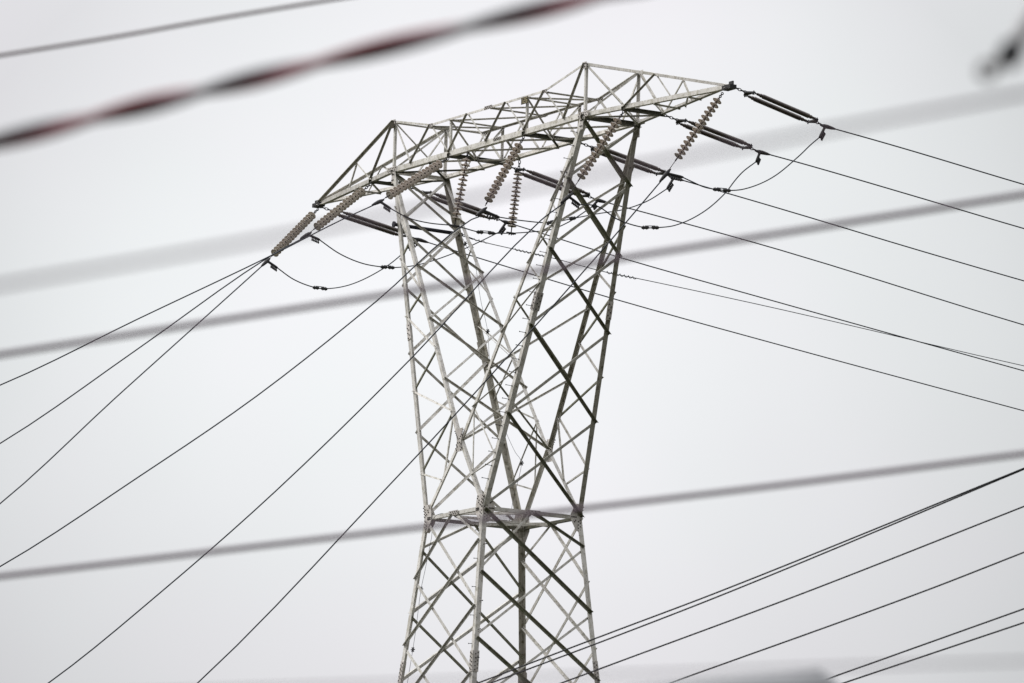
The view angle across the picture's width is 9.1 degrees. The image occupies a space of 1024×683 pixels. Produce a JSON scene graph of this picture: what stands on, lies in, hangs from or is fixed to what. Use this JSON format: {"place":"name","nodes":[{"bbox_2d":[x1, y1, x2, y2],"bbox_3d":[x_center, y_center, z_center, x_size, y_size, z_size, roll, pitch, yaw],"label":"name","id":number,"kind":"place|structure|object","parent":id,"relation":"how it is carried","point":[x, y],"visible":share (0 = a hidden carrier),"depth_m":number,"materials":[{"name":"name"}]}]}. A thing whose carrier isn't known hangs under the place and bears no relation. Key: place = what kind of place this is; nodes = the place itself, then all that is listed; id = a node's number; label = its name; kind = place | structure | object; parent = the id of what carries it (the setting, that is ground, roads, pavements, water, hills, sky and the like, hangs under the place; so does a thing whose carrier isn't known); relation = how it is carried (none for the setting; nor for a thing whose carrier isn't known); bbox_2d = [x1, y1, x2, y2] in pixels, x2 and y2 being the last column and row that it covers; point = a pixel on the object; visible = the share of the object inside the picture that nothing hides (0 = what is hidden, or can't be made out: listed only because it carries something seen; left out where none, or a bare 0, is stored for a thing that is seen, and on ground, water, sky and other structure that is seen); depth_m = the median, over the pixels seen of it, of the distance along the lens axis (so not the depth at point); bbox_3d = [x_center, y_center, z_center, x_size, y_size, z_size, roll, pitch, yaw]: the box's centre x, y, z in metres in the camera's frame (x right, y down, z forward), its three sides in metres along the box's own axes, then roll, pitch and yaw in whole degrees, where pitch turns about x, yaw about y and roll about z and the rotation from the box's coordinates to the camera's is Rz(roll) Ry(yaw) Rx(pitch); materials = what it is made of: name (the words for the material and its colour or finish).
{"place":"outdoors","nodes":[
{"label":"outdoors","id":0,"kind":"place"},
{"bbox_2d":[0,0,338,56],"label":"overhead cable","id":1,"kind":"object","parent":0,"point":[163,28],"visible":1,"depth_m":29.94,"materials":[{"name":"grey metal"}]},
{"bbox_2d":[0,0,602,149],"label":"twisted cable","id":2,"kind":"object","parent":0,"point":[272,74],"visible":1,"depth_m":12.30,"materials":[{"name":"black plastic"}]},
{"bbox_2d":[0,191,1023,357],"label":"overhead cable","id":3,"kind":"object","parent":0,"point":[543,270],"visible":1,"depth_m":19.77,"materials":[{"name":"grey metal"}]},
{"bbox_2d":[0,451,1023,578],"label":"overhead cable","id":4,"kind":"object","parent":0,"point":[518,515],"visible":1,"depth_m":22.17,"materials":[{"name":"grey metal"}]},
{"bbox_2d":[0,0,1023,682],"label":"sky","id":5,"kind":"structure","parent":0,"point":[685,406],"materials":[{"name":"white"}]},
{"bbox_2d":[0,91,1023,287],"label":"overhead cable","id":6,"kind":"object","parent":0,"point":[518,189],"visible":1,"depth_m":9.86,"materials":[{"name":"grey metal"}]},
{"bbox_2d":[380,660,1023,682],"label":"overhead cable","id":7,"kind":"object","parent":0,"point":[728,670],"visible":1,"depth_m":12.00,"materials":[{"name":"grey metal"}]},
{"bbox_2d":[477,468,1023,682],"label":"distribution line","id":8,"kind":"object","parent":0,"point":[756,576],"visible":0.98,"depth_m":111.19,"materials":[{"name":"black metal"}]},
{"bbox_2d":[669,669,835,682],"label":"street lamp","id":9,"kind":"object","parent":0,"point":[811,676],"visible":0.96,"depth_m":16.99,"materials":[{"name":"grey"}]},
{"bbox_2d":[490,469,1023,682],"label":"distribution line","id":10,"kind":"object","parent":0,"point":[756,580],"visible":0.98,"depth_m":112.17,"materials":[{"name":"black metal"}]},
{"bbox_2d":[561,506,1023,682],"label":"distribution line","id":11,"kind":"object","parent":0,"point":[798,594],"visible":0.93,"depth_m":110.89,"materials":[{"name":"black metal"}]},
{"bbox_2d":[672,552,1023,681],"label":"distribution line","id":12,"kind":"object","parent":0,"point":[852,617],"visible":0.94,"depth_m":108.52,"materials":[{"name":"black metal"}]},
{"bbox_2d":[832,608,1023,677],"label":"distribution line","id":13,"kind":"object","parent":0,"point":[930,642],"visible":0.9,"depth_m":105.04,"materials":[{"name":"black metal"}]},
{"bbox_2d":[842,622,1023,682],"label":"distribution line","id":14,"kind":"object","parent":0,"point":[931,653],"visible":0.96,"depth_m":103.05,"materials":[{"name":"black metal"}]},
{"bbox_2d":[976,16,1023,80],"bbox_3d":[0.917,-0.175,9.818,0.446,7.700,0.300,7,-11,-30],"label":"clamp","id":15,"kind":"object","parent":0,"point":[1010,53],"visible":1,"depth_m":9.79,"materials":[{"name":"grey metal"}]},
{"label":"ground","id":16,"kind":"structure","parent":0,"visible":0},
{"bbox_2d":[312,61,736,682],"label":"transmission tower","id":17,"kind":"structure","parent":16,"relation":"on","point":[486,505],"depth_m":173.71,"materials":[{"name":"metal"}]},
{"bbox_2d":[270,208,318,257],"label":"insulator string","id":18,"kind":"object","parent":17,"relation":"hanging from","point":[309,217],"visible":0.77,"depth_m":183.74,"materials":[{"name":"grey ceramic"}]},
{"bbox_2d":[0,258,277,503],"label":"power line","id":19,"kind":"object","parent":18,"relation":"hanging from","point":[274,267],"visible":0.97,"depth_m":178.09,"materials":[{"name":"grey metal"}]},
{"bbox_2d":[314,183,371,226],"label":"insulator string","id":20,"kind":"object","parent":17,"relation":"hanging from","point":[360,192],"visible":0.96,"depth_m":179.94,"materials":[{"name":"grey ceramic"}]},
{"bbox_2d":[0,233,319,443],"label":"power line","id":21,"kind":"object","parent":20,"relation":"hanging from","point":[312,237],"visible":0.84,"depth_m":174.63,"materials":[{"name":"grey metal"}]},
{"bbox_2d":[319,207,414,237],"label":"twin insulator set","id":22,"kind":"object","parent":17,"relation":"attached to","point":[380,226],"visible":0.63,"depth_m":185.49,"materials":[{"name":"ceramic"}]},
{"bbox_2d":[408,238,1023,410],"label":"power line","id":23,"kind":"object","parent":22,"relation":"attached to","point":[420,240],"visible":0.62,"depth_m":191.46,"materials":[{"name":"grey metal"}]},
{"bbox_2d":[277,255,399,290],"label":"jumper cable","id":24,"kind":"object","parent":23,"relation":"attached to","point":[321,288],"visible":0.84,"depth_m":183.79,"materials":[{"name":"black metal"}]},
{"bbox_2d":[384,158,448,199],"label":"insulator string","id":25,"kind":"object","parent":17,"relation":"hanging from","point":[416,178],"visible":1,"depth_m":175.81,"materials":[{"name":"brown ceramic"}]},
{"bbox_2d":[0,199,390,385],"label":"power line","id":26,"kind":"object","parent":25,"relation":"hanging from","point":[386,207],"visible":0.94,"depth_m":170.72,"materials":[{"name":"grey metal"}]},
{"bbox_2d":[411,188,502,220],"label":"twin insulator set","id":27,"kind":"object","parent":17,"relation":"attached to","point":[464,208],"visible":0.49,"depth_m":182.19,"materials":[{"name":"ceramic"}]},
{"bbox_2d":[499,220,1023,370],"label":"power line","id":28,"kind":"object","parent":27,"relation":"attached to","point":[503,228],"visible":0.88,"depth_m":186.93,"materials":[{"name":"grey metal"}]},
{"bbox_2d":[320,232,498,269],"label":"jumper cable","id":29,"kind":"object","parent":28,"relation":"attached to","point":[386,267],"visible":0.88,"depth_m":180.35,"materials":[{"name":"black metal"}]},
{"bbox_2d":[450,152,470,227],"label":"insulator string","id":30,"kind":"object","parent":17,"relation":"hanging from","point":[461,184],"visible":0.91,"depth_m":175.61,"materials":[{"name":"brown ceramic"}]},
{"bbox_2d":[391,206,591,234],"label":"jumper cable","id":31,"kind":"object","parent":30,"relation":"attached to","point":[487,232],"visible":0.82,"depth_m":175.85,"materials":[{"name":"black metal"}]},
{"bbox_2d":[485,136,524,205],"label":"insulator string","id":32,"kind":"object","parent":17,"relation":"hanging from","point":[509,163],"visible":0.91,"depth_m":172.79,"materials":[{"name":"brown ceramic"}]},
{"bbox_2d":[0,207,499,566],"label":"power line","id":33,"kind":"object","parent":32,"relation":"hanging from","point":[482,210],"visible":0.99,"depth_m":166.49,"materials":[{"name":"grey metal"}]},
{"bbox_2d":[506,160,522,235],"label":"insulator string","id":34,"kind":"object","parent":17,"relation":"hanging from","point":[515,195],"visible":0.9,"depth_m":176.56,"materials":[{"name":"brown ceramic"}]},
{"bbox_2d":[511,166,592,198],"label":"twin insulator set","id":35,"kind":"object","parent":17,"relation":"attached to","point":[542,176],"visible":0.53,"depth_m":178.19,"materials":[{"name":"ceramic"}]},
{"bbox_2d":[592,198,1023,324],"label":"power line","id":36,"kind":"object","parent":35,"relation":"attached to","point":[597,201],"visible":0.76,"depth_m":182.42,"materials":[{"name":"grey metal"}]},
{"bbox_2d":[571,111,624,191],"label":"insulator string","id":37,"kind":"object","parent":17,"relation":"hanging from","point":[614,125],"visible":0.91,"depth_m":169.00,"materials":[{"name":"brown ceramic"}]},
{"bbox_2d":[48,192,580,682],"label":"power line","id":38,"kind":"object","parent":37,"relation":"hanging from","point":[574,202],"visible":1,"depth_m":163.95,"materials":[{"name":"grey metal"}]},
{"bbox_2d":[581,162,755,229],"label":"jumper cable","id":39,"kind":"object","parent":38,"relation":"attached to","point":[643,227],"visible":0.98,"depth_m":169.67,"materials":[{"name":"black metal"}]},
{"bbox_2d":[581,142,669,175],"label":"twin insulator set","id":40,"kind":"object","parent":17,"relation":"attached to","point":[616,155],"visible":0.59,"depth_m":174.97,"materials":[{"name":"ceramic"}]},
{"bbox_2d":[666,176,1023,280],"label":"power line","id":41,"kind":"object","parent":40,"relation":"attached to","point":[670,186],"visible":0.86,"depth_m":178.37,"materials":[{"name":"grey metal"}]},
{"bbox_2d":[500,189,666,224],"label":"jumper cable","id":42,"kind":"object","parent":41,"relation":"attached to","point":[570,218],"visible":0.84,"depth_m":173.63,"materials":[{"name":"black metal"}]},
{"bbox_2d":[669,92,723,168],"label":"insulator string","id":43,"kind":"object","parent":17,"relation":"hanging from","point":[701,123],"visible":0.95,"depth_m":166.07,"materials":[{"name":"brown ceramic"}]},
{"bbox_2d":[197,169,683,682],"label":"power line","id":44,"kind":"object","parent":43,"relation":"hanging from","point":[665,175],"visible":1,"depth_m":162.17,"materials":[{"name":"grey metal"}]},
{"bbox_2d":[663,114,755,149],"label":"twin insulator set","id":45,"kind":"object","parent":17,"relation":"attached to","point":[714,136],"visible":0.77,"depth_m":170.80,"materials":[{"name":"ceramic"}]},
{"bbox_2d":[755,150,1023,228],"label":"power line","id":46,"kind":"object","parent":45,"relation":"attached to","point":[758,159],"visible":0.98,"depth_m":173.02,"materials":[{"name":"grey metal"}]},
{"bbox_2d":[459,233,1023,365],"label":"power line","id":47,"kind":"object","parent":17,"relation":"attached to","point":[739,300],"visible":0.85,"depth_m":183.97,"materials":[{"name":"grey metal"}]},
{"bbox_2d":[737,88,820,123],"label":"twin insulator set","id":48,"kind":"object","parent":17,"relation":"attached to","point":[780,104],"visible":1,"depth_m":166.92,"materials":[{"name":"ceramic"}]},
{"bbox_2d":[819,124,1023,184],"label":"power line","id":49,"kind":"object","parent":48,"relation":"attached to","point":[821,136],"visible":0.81,"depth_m":168.89,"materials":[{"name":"grey metal"}]},
{"bbox_2d":[684,137,818,192],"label":"jumper cable","id":50,"kind":"object","parent":49,"relation":"hanging from","point":[718,189],"visible":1,"depth_m":166.33,"materials":[{"name":"black metal"}]}
]}

